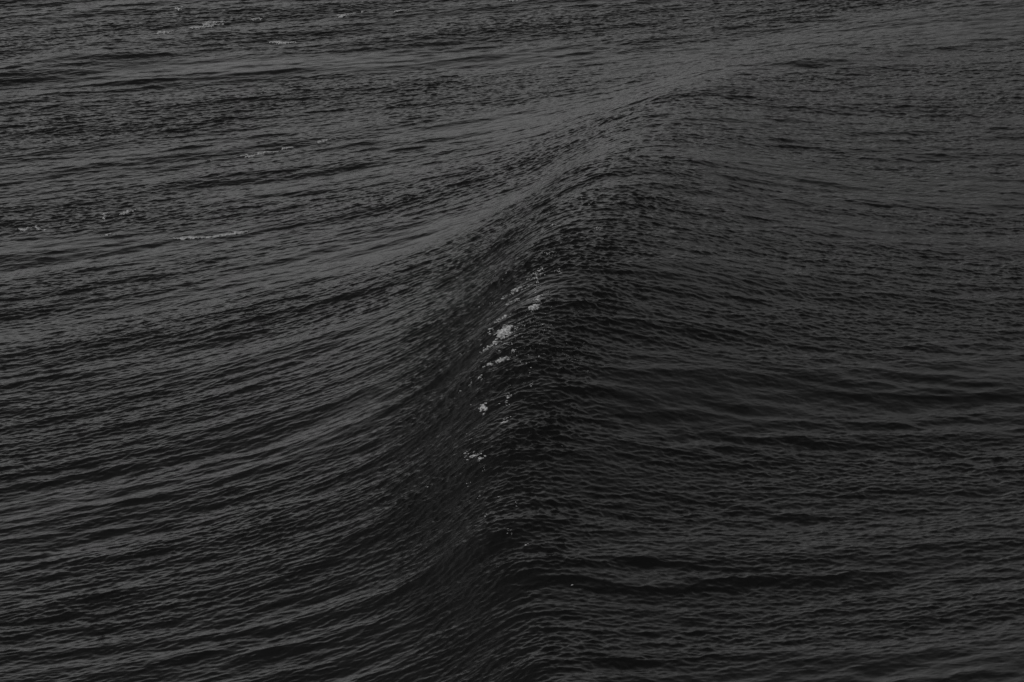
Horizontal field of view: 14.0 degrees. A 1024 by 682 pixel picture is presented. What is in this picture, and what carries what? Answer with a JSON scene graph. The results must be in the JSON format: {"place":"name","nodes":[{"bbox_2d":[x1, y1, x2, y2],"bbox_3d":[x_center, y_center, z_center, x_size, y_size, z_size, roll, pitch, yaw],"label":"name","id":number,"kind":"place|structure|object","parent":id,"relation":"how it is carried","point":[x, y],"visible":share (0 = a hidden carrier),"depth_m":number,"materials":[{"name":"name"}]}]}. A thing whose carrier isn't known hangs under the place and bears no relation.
{"place":"outdoors","nodes":[
{"label":"outdoors","id":0,"kind":"place"},
{"bbox_2d":[0,0,1023,681],"bbox_3d":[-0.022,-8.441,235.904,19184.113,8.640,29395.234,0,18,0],"label":"sea water","id":1,"kind":"structure","parent":0,"point":[770,428],"depth_m":209.41,"materials":[{"name":"black liquid"}]},
{"bbox_2d":[18,225,45,230],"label":"foam patch","id":2,"kind":"object","parent":1,"relation":"on","point":[36,227],"visible":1,"depth_m":241.96,"materials":[{"name":"white liquid"}]},
{"bbox_2d":[102,209,136,218],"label":"foam patch","id":3,"kind":"object","parent":1,"relation":"on","point":[126,212],"visible":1,"depth_m":244.38,"materials":[{"name":"white liquid"}]},
{"bbox_2d":[147,16,263,35],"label":"foam streak","id":4,"kind":"object","parent":1,"relation":"on","point":[206,23],"visible":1,"depth_m":291.33,"materials":[{"name":"white liquid"}]},
{"bbox_2d":[173,230,247,239],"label":"foam streak","id":5,"kind":"object","parent":1,"relation":"on","point":[194,237],"visible":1,"depth_m":238.57,"materials":[{"name":"white liquid"}]},
{"bbox_2d":[206,138,331,160],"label":"foam streak","id":6,"kind":"object","parent":1,"relation":"on","point":[323,140],"visible":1,"depth_m":257.54,"materials":[{"name":"white liquid"}]},
{"bbox_2d":[269,41,295,43],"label":"foam streak","id":7,"kind":"object","parent":1,"relation":"on","point":[282,42],"visible":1,"depth_m":286.43,"materials":[{"name":"white liquid"}]},
{"bbox_2d":[337,9,409,17],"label":"foam streak","id":8,"kind":"object","parent":1,"relation":"on","point":[341,15],"visible":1,"depth_m":294.45,"materials":[{"name":"white liquid"}]},
{"bbox_2d":[480,403,487,411],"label":"foam clump","id":9,"kind":"object","parent":1,"relation":"on","point":[484,407],"visible":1,"depth_m":194.23,"materials":[{"name":"white liquid"}]},
{"bbox_2d":[464,451,573,585],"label":"foam specks","id":10,"kind":"object","parent":1,"relation":"on","point":[473,455],"visible":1,"depth_m":189.56,"materials":[{"name":"white liquid"}]},
{"bbox_2d":[460,197,601,439],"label":"crest foam","id":11,"kind":"object","parent":1,"relation":"on","point":[501,334],"visible":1,"depth_m":201.25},
{"bbox_2d":[493,325,513,335],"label":"foam clump","id":12,"kind":"object","parent":11,"relation":"on","point":[505,329],"visible":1,"depth_m":201.37,"materials":[{"name":"white liquid"}]},
{"bbox_2d":[518,285,604,368],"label":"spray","id":13,"kind":"object","parent":1,"relation":"on","point":[549,333],"visible":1,"depth_m":200.59,"materials":[{"name":"liquid"}]}
]}

